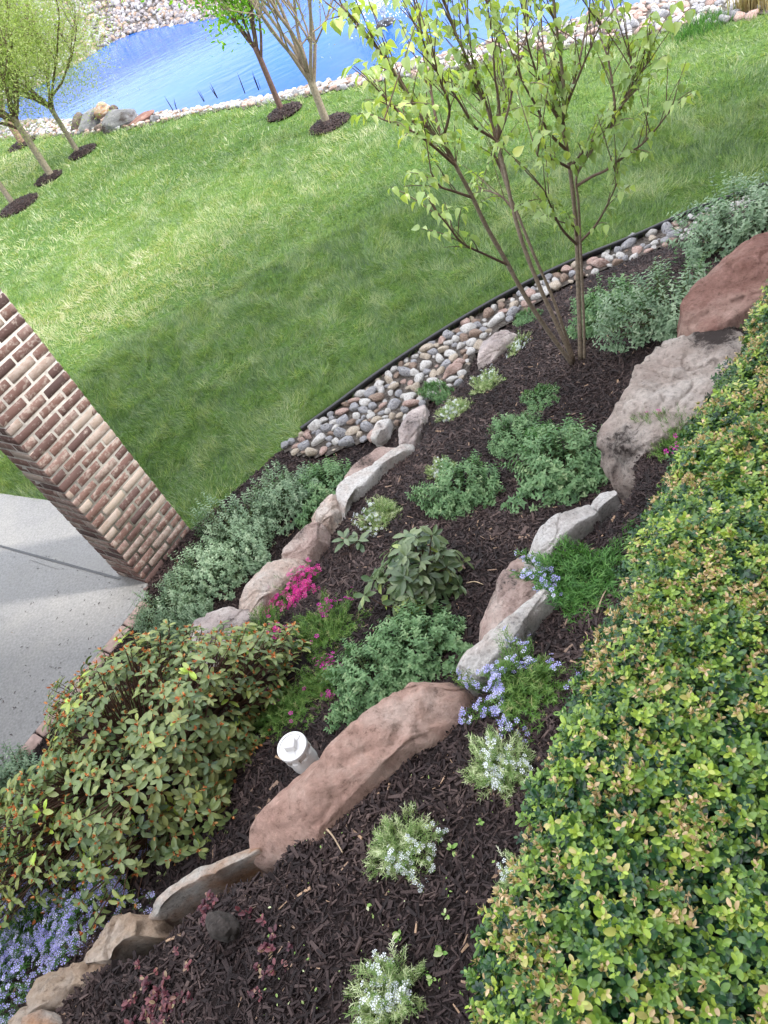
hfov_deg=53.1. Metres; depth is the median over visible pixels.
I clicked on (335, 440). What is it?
river stone
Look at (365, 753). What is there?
boulder
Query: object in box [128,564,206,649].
catmint
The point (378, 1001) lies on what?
phlox
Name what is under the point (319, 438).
river stone
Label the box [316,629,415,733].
catmint
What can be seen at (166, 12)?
riprap
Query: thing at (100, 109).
pond boulder
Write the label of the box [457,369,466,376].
river stone
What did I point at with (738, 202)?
river stone
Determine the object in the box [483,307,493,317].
river stone
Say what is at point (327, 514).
boulder
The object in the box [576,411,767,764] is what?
boxwood
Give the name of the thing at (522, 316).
catmint
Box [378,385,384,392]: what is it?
river stone
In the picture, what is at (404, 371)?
river stone
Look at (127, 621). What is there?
paver
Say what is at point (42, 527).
patio
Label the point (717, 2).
riprap stone
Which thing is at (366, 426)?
river stone
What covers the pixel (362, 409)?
river stone
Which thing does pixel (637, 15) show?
riprap stone
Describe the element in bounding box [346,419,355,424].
river stone
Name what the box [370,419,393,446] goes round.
boulder
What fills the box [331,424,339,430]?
river stone
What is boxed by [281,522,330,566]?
boulder
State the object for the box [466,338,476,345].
river stone
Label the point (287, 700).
phlox
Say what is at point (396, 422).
river stone
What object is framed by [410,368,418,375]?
river stone
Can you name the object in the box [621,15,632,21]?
riprap stone
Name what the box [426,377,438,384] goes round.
river stone
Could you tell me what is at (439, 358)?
river stone
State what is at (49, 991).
boulder
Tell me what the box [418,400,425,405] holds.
river stone
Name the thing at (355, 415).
river stone
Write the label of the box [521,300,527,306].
river stone
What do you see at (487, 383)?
phlox
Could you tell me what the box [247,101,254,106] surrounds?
riprap stone
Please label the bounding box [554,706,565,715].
seedling
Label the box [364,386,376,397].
river stone
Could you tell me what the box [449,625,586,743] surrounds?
phlox
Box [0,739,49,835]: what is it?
catmint
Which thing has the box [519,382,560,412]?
catmint
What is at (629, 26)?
riprap stone
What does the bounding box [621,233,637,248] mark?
river stone
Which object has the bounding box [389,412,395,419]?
river stone
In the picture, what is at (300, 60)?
lawn tree
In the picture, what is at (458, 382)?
river stone
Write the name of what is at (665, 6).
riprap stone
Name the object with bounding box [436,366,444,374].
river stone
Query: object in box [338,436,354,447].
river stone
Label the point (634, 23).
riprap stone
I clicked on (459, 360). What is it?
river stone
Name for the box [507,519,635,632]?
phlox
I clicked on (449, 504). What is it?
catmint
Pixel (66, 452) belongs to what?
brick column
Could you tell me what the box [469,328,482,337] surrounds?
river stone
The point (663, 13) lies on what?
riprap stone
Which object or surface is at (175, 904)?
boulder
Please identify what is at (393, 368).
river stone
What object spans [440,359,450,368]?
river stone
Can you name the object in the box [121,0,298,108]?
lawn tree
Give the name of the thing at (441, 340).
river stone
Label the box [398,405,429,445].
boulder
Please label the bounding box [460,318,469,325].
river stone
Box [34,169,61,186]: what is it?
mulch ring
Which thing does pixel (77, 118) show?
pond boulder
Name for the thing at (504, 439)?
catmint
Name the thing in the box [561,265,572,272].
river stone
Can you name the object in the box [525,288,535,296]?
river stone
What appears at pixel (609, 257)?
river stone
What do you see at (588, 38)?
riprap stone
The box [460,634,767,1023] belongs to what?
boxwood
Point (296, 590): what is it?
phlox
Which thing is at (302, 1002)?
fallen petals
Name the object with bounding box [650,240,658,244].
river stone
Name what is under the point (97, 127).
pond boulder
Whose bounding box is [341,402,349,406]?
river stone
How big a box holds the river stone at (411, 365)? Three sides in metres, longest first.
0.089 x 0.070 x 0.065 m
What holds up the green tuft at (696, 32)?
on the ground at (718, 88)
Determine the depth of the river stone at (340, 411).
6.05 m
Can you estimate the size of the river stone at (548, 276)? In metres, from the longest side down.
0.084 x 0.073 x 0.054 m
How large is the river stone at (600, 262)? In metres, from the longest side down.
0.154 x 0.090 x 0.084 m
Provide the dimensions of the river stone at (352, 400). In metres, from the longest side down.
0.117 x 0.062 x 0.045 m
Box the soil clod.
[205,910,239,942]
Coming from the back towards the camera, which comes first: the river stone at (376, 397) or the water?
the water
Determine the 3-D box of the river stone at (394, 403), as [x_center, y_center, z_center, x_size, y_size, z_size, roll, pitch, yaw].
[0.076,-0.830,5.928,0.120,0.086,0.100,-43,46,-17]
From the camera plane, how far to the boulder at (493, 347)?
5.63 m
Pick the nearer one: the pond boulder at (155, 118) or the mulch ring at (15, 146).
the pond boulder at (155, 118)
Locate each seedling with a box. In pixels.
[121,946,192,1023]
[197,890,218,926]
[235,906,252,919]
[247,958,275,1001]
[253,913,292,975]
[392,929,400,942]
[426,974,435,985]
[433,945,447,956]
[441,908,449,919]
[446,843,457,856]
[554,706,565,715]
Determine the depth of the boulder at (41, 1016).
2.12 m
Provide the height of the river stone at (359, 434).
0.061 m
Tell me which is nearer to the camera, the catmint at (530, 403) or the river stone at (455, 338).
the catmint at (530, 403)
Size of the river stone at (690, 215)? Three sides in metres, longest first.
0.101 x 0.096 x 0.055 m
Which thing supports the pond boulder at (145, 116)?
on the ground at (718, 88)
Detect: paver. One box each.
[17,733,41,766]
[36,706,64,736]
[59,679,83,704]
[81,651,109,677]
[103,626,129,653]
[123,601,149,627]
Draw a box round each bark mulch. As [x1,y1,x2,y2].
[0,203,767,1022]
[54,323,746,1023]
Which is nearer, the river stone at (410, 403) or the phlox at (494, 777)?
the phlox at (494, 777)
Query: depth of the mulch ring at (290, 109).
11.62 m
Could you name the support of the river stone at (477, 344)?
on the gravel strip
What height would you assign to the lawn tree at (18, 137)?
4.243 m
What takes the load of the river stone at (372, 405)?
on the gravel strip
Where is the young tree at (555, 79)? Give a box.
[313,0,701,366]
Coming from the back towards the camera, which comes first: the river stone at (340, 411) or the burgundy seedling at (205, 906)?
the river stone at (340, 411)
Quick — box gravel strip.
[283,198,741,457]
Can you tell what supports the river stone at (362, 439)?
on the gravel strip
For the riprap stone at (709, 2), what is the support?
on the pond bank
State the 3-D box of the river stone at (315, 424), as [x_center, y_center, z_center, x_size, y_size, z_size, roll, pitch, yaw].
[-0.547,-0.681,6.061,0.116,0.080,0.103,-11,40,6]
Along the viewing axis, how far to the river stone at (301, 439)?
6.01 m
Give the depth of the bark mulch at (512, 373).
4.22 m
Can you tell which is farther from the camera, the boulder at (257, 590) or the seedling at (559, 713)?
the boulder at (257, 590)
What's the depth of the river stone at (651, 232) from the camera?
6.27 m
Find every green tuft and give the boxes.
[660,10,722,48]
[666,3,741,41]
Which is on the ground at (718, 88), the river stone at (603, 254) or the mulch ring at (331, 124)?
the mulch ring at (331, 124)
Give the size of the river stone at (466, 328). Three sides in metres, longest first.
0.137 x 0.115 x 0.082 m
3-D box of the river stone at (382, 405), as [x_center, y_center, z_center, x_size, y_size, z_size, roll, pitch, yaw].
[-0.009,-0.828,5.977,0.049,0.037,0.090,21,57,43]
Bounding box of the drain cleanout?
[277,731,318,773]
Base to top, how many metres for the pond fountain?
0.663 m
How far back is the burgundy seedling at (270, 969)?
1.95 m
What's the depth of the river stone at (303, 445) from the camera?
5.92 m
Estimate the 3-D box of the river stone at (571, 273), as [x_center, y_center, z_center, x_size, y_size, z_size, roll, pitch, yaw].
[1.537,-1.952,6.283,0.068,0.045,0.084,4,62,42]
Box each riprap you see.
[0,0,244,132]
[0,0,746,137]
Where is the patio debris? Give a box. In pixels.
[0,546,123,734]
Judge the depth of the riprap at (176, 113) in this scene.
12.88 m
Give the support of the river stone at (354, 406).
on the gravel strip
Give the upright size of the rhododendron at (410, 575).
0.392 m
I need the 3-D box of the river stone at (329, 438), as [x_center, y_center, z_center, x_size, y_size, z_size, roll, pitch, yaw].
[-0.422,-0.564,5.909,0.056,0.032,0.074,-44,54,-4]
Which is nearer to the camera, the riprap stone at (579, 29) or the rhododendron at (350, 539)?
the rhododendron at (350, 539)
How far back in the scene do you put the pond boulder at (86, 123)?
15.22 m
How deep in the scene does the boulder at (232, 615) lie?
3.93 m
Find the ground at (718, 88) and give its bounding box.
[0,14,767,591]
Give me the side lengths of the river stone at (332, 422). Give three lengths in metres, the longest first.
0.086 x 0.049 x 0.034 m
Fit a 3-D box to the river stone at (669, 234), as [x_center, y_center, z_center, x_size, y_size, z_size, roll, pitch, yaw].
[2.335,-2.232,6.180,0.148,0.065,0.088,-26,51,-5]
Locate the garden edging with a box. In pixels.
[300,181,767,430]
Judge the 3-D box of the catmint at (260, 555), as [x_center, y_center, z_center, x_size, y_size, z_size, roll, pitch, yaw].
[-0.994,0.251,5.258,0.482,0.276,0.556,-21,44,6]
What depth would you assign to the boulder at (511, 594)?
2.87 m
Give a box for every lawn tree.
[0,0,98,192]
[0,0,139,160]
[0,3,69,143]
[0,181,13,202]
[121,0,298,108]
[199,0,339,121]
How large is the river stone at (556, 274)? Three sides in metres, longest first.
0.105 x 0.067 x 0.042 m
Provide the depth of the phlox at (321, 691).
3.28 m
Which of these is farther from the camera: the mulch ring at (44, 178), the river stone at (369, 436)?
the mulch ring at (44, 178)
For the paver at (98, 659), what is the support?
on the ground at (718, 88)
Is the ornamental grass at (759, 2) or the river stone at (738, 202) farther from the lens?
the ornamental grass at (759, 2)
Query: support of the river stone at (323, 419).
on the gravel strip
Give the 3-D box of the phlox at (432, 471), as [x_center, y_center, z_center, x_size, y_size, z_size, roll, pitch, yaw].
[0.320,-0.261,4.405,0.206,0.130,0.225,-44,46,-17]
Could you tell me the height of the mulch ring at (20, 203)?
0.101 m
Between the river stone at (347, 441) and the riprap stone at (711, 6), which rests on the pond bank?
the riprap stone at (711, 6)
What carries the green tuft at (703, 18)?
on the ground at (718, 88)
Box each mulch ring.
[0,192,38,217]
[8,135,35,152]
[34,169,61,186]
[68,143,96,160]
[266,101,301,121]
[308,111,350,135]
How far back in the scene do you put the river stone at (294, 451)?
5.94 m
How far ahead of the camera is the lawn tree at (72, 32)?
12.91 m
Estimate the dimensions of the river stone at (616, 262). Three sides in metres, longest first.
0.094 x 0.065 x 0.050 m
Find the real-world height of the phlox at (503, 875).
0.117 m
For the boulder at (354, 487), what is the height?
0.640 m
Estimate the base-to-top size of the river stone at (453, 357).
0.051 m
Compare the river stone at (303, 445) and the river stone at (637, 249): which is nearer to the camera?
the river stone at (303, 445)
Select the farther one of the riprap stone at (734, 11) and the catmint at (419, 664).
the riprap stone at (734, 11)
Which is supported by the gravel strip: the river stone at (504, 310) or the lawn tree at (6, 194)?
the river stone at (504, 310)
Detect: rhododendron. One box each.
[332,528,370,552]
[353,524,474,623]
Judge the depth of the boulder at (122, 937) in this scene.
2.25 m
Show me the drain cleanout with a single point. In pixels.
(296, 752)
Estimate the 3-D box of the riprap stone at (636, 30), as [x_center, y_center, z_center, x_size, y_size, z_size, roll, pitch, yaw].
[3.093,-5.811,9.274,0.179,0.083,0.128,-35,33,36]
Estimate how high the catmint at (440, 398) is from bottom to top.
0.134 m
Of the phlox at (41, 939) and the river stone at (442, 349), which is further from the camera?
the river stone at (442, 349)
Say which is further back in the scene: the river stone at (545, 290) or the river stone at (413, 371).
the river stone at (545, 290)
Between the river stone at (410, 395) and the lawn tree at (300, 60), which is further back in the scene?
the lawn tree at (300, 60)
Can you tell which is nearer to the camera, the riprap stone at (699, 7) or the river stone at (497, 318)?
the river stone at (497, 318)
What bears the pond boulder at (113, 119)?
on the pond bank
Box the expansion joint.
[0,545,119,579]
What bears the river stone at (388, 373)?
on the gravel strip
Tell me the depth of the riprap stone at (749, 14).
8.44 m
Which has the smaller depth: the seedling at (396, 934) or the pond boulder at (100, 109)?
the seedling at (396, 934)
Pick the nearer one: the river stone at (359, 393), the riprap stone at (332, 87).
the river stone at (359, 393)
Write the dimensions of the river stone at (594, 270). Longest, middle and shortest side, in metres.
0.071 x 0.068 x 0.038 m
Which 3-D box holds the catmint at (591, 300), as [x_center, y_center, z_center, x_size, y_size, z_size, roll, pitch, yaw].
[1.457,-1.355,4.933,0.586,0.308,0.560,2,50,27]
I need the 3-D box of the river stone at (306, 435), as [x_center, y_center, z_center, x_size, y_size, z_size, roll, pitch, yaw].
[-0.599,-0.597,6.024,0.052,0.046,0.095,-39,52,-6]
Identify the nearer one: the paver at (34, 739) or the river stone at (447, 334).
the paver at (34, 739)
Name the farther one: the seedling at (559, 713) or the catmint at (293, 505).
the catmint at (293, 505)
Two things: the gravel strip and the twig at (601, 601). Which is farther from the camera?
the gravel strip
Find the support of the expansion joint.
on the patio
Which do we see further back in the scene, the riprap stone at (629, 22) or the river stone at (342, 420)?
the riprap stone at (629, 22)
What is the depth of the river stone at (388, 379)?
6.13 m
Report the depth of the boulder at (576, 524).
2.87 m
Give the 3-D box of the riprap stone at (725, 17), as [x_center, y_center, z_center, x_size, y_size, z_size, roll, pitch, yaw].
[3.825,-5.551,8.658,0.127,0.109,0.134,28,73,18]
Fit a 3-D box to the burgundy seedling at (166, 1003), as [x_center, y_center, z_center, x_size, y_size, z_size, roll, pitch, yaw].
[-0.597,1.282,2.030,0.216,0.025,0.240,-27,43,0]
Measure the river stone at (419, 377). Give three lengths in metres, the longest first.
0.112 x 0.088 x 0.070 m
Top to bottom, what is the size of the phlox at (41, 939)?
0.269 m
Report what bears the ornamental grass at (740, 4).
on the pond bank
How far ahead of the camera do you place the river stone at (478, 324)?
6.23 m
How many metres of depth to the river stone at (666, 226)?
6.23 m
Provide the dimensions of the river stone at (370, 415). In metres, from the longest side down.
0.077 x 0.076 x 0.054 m
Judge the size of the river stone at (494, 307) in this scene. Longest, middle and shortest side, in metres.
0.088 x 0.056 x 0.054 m
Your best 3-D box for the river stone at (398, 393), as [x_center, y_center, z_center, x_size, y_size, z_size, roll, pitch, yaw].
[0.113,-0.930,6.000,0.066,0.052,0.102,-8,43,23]
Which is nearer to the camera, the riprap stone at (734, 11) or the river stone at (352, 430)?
the river stone at (352, 430)
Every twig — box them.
[326,828,342,852]
[596,588,607,612]
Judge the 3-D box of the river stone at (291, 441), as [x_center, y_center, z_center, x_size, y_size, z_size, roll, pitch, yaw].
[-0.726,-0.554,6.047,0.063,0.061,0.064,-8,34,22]
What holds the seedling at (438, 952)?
on the bark mulch at (642, 493)
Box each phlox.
[0,772,173,1023]
[218,602,299,667]
[249,666,323,742]
[265,558,321,615]
[289,586,373,662]
[293,651,358,705]
[342,936,428,1023]
[351,493,402,536]
[363,801,449,894]
[424,454,456,481]
[433,393,474,422]
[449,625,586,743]
[457,722,536,809]
[470,364,506,395]
[494,842,526,890]
[506,329,532,356]
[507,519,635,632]
[630,402,698,462]
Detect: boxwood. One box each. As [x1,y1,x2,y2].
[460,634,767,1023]
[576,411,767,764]
[672,279,767,456]
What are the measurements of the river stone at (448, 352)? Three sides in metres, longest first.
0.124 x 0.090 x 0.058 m
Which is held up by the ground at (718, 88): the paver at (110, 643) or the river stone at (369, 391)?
the paver at (110, 643)
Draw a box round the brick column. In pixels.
[0,288,189,584]
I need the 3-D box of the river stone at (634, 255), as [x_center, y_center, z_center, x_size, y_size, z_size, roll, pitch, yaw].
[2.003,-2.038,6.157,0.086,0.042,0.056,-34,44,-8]
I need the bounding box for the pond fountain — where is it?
[348,0,415,38]
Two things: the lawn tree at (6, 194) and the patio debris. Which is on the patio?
the patio debris
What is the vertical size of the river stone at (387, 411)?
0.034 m
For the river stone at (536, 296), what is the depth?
6.22 m
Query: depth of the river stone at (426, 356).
6.19 m
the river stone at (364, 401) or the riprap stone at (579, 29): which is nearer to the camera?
the river stone at (364, 401)
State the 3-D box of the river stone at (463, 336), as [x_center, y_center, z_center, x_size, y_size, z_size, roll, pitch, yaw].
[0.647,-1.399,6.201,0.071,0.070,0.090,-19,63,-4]
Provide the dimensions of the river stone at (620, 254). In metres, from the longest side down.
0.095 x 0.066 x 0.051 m
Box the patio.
[0,493,147,768]
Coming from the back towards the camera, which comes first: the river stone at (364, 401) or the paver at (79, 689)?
the river stone at (364, 401)
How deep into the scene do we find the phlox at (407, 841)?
2.05 m
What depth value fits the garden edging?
6.29 m
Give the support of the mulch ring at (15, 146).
on the ground at (718, 88)
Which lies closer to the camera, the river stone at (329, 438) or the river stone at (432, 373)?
the river stone at (329, 438)
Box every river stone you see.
[281,441,288,448]
[288,438,294,444]
[291,448,299,455]
[297,437,304,441]
[297,440,309,450]
[303,432,311,438]
[305,447,317,456]
[307,419,321,431]
[311,433,325,445]
[319,417,327,422]
[319,446,327,455]
[320,424,332,432]
[325,436,332,441]
[329,419,336,424]
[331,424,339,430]
[332,437,338,444]
[333,427,345,436]
[335,408,348,415]
[335,414,348,425]
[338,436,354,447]
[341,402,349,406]
[345,426,359,435]
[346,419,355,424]
[347,397,359,403]
[349,402,358,411]
[352,412,359,418]
[353,389,365,396]
[356,431,362,437]
[358,406,367,412]
[359,398,371,405]
[359,435,367,442]
[360,421,373,431]
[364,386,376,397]
[366,412,374,418]
[367,429,372,442]
[368,393,384,401]
[368,402,376,409]
[370,416,381,422]
[374,380,383,390]
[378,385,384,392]
[379,402,386,408]
[384,375,392,383]
[384,408,390,413]
[385,370,392,377]
[387,398,400,409]
[388,382,398,389]
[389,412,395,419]
[390,366,396,372]
[394,420,399,425]
[395,390,401,397]
[395,412,403,418]
[399,367,410,376]
[400,406,408,412]
[402,399,419,407]
[404,392,416,400]
[408,362,416,368]
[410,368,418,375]
[411,382,419,391]
[414,372,423,382]
[416,395,423,400]
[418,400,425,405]
[419,343,434,352]
[420,353,430,359]
[420,360,431,370]
[423,368,430,374]
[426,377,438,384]
[427,348,437,354]
[429,369,435,376]
[435,353,443,362]
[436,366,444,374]
[438,336,445,343]
[438,346,448,352]
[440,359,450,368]
[442,330,454,338]
[443,340,453,345]
[444,349,455,356]
[444,363,462,374]
[446,376,457,381]
[448,353,457,362]
[451,335,459,341]
[453,358,464,363]
[454,378,463,385]
[457,342,464,349]
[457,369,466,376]
[459,322,476,333]
[459,333,467,340]
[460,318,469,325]
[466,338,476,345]
[466,347,474,354]
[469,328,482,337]
[473,339,482,349]
[474,321,481,327]
[479,332,486,338]
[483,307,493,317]
[487,312,504,326]
[491,304,496,310]
[498,301,504,309]
[498,308,507,312]
[505,315,512,321]
[506,306,519,315]
[510,300,518,306]
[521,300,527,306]
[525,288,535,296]
[530,293,541,299]
[543,285,550,295]
[545,273,552,279]
[549,280,560,290]
[552,272,560,277]
[560,273,568,281]
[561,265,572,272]
[569,270,574,276]
[586,257,597,263]
[590,258,609,267]
[591,268,598,274]
[601,252,608,257]
[605,255,612,260]
[612,259,622,265]
[614,246,622,252]
[615,252,624,256]
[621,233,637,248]
[622,255,627,261]
[629,253,637,259]
[632,245,642,253]
[643,248,652,254]
[645,229,656,236]
[648,235,656,240]
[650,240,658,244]
[660,237,668,242]
[661,221,673,233]
[666,229,682,237]
[688,214,698,219]
[730,200,742,207]
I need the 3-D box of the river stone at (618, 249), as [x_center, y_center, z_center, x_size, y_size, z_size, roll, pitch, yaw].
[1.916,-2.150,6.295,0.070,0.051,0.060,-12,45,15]
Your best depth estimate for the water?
16.50 m
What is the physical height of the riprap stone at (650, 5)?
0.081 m
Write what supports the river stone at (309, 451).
on the gravel strip
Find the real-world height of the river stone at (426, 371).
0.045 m
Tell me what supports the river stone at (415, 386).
on the gravel strip
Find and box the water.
[0,0,639,120]
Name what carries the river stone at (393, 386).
on the gravel strip
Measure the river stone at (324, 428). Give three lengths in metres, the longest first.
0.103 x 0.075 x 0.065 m
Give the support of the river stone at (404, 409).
on the gravel strip
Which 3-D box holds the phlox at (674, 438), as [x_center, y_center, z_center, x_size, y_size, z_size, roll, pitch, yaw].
[1.182,-0.321,3.138,0.277,0.116,0.431,-19,44,8]
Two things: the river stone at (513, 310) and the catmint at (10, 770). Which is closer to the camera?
the catmint at (10, 770)
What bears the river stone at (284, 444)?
on the gravel strip
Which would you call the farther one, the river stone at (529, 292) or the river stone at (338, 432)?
the river stone at (529, 292)
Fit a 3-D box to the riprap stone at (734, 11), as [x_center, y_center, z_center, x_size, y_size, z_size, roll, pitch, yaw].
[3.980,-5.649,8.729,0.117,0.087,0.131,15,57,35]
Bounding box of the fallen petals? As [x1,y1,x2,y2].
[260,774,534,1018]
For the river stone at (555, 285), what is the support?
on the gravel strip
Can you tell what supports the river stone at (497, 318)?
on the gravel strip
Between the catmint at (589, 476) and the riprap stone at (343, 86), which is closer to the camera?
the catmint at (589, 476)
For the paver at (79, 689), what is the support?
on the ground at (718, 88)
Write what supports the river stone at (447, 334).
on the gravel strip
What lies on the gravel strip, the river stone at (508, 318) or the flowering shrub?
the river stone at (508, 318)
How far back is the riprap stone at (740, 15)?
8.54 m
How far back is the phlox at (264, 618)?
3.80 m
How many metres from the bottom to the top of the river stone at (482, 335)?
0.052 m
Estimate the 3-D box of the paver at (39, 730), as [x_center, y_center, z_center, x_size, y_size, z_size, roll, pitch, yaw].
[-2.140,1.361,4.970,0.100,0.070,0.205,13,56,34]
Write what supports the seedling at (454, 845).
on the bark mulch at (642, 493)
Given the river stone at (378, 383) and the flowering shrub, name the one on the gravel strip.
the river stone at (378, 383)
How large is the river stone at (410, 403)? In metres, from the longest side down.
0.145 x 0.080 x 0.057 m
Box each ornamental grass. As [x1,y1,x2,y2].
[727,0,763,11]
[745,0,767,12]
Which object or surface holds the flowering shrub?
on the bark mulch at (512, 373)
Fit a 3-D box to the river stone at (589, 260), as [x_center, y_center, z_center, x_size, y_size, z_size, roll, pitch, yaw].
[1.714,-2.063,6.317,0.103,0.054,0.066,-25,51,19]
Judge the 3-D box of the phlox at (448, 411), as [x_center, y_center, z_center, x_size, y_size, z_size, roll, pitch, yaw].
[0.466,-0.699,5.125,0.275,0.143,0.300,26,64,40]
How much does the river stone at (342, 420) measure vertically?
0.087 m
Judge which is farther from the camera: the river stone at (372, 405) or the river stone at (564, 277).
the river stone at (564, 277)
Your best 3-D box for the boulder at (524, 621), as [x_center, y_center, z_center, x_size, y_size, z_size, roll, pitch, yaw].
[0.459,0.478,2.663,0.449,0.324,0.121,-37,44,-10]
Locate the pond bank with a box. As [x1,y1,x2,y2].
[2,0,767,139]
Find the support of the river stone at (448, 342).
on the gravel strip
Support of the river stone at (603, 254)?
on the gravel strip
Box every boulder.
[8,961,127,1023]
[21,1009,62,1023]
[71,112,82,130]
[79,107,99,133]
[83,912,177,964]
[93,102,109,118]
[94,123,101,130]
[102,109,136,134]
[109,105,117,109]
[128,110,153,125]
[148,848,264,927]
[150,115,159,122]
[180,606,256,683]
[239,558,312,620]
[249,682,475,873]
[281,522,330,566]
[311,494,341,533]
[336,444,415,520]
[344,447,392,478]
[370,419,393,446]
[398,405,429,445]
[456,589,559,697]
[477,330,517,369]
[479,556,544,641]
[524,505,601,585]
[591,491,620,524]
[596,326,745,501]
[677,232,767,337]
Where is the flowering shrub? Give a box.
[0,619,311,942]
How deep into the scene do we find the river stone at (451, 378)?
5.87 m
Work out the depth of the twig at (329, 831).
2.18 m
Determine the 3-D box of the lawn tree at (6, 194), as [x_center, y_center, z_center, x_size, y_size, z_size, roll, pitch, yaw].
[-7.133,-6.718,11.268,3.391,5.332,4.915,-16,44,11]
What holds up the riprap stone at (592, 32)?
on the pond bank
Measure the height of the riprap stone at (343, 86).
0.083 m
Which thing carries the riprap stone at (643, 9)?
on the pond bank
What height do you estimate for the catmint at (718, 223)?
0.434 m
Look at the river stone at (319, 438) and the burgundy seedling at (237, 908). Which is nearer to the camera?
the burgundy seedling at (237, 908)
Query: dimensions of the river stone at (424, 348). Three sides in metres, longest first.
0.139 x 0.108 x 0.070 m
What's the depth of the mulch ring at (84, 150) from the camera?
14.01 m
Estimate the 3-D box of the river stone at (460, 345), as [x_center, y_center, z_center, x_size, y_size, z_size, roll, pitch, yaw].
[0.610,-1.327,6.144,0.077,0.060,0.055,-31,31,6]
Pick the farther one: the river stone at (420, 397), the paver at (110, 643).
the river stone at (420, 397)
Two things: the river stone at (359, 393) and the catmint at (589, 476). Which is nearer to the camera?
the catmint at (589, 476)
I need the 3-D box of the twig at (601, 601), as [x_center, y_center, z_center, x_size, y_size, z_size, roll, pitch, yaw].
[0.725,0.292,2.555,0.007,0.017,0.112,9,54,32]
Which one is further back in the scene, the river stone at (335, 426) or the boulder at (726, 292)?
the river stone at (335, 426)
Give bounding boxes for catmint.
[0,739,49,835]
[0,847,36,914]
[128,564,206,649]
[152,536,245,613]
[166,595,213,644]
[190,487,280,566]
[210,521,275,586]
[246,460,324,539]
[295,454,350,529]
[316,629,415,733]
[366,596,473,689]
[404,449,505,520]
[415,378,454,404]
[486,407,552,459]
[499,413,609,513]
[512,307,543,326]
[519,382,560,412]
[565,271,652,339]
[585,247,711,353]
[662,168,767,274]
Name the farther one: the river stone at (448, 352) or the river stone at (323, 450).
the river stone at (448, 352)
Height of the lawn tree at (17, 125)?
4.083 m
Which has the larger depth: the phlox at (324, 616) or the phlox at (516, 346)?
the phlox at (516, 346)
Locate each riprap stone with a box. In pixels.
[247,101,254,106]
[329,84,336,90]
[339,83,347,89]
[542,44,551,50]
[576,27,583,33]
[584,35,592,45]
[585,29,595,35]
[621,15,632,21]
[622,24,631,30]
[626,18,635,24]
[630,20,638,27]
[633,11,642,18]
[634,25,645,33]
[637,7,647,12]
[647,2,656,9]
[659,9,669,16]
[660,4,668,8]
[682,1,689,7]
[695,5,701,11]
[705,0,716,5]
[709,5,716,12]
[714,0,723,5]
[718,14,730,23]
[729,9,739,16]
[733,11,744,21]
[745,9,756,20]
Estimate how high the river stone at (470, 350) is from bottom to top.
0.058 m
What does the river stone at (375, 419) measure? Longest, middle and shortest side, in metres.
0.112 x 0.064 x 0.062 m
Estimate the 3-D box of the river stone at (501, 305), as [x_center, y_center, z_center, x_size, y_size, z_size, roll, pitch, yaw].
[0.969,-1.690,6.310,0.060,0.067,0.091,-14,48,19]
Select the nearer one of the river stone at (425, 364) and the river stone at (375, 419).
the river stone at (375, 419)

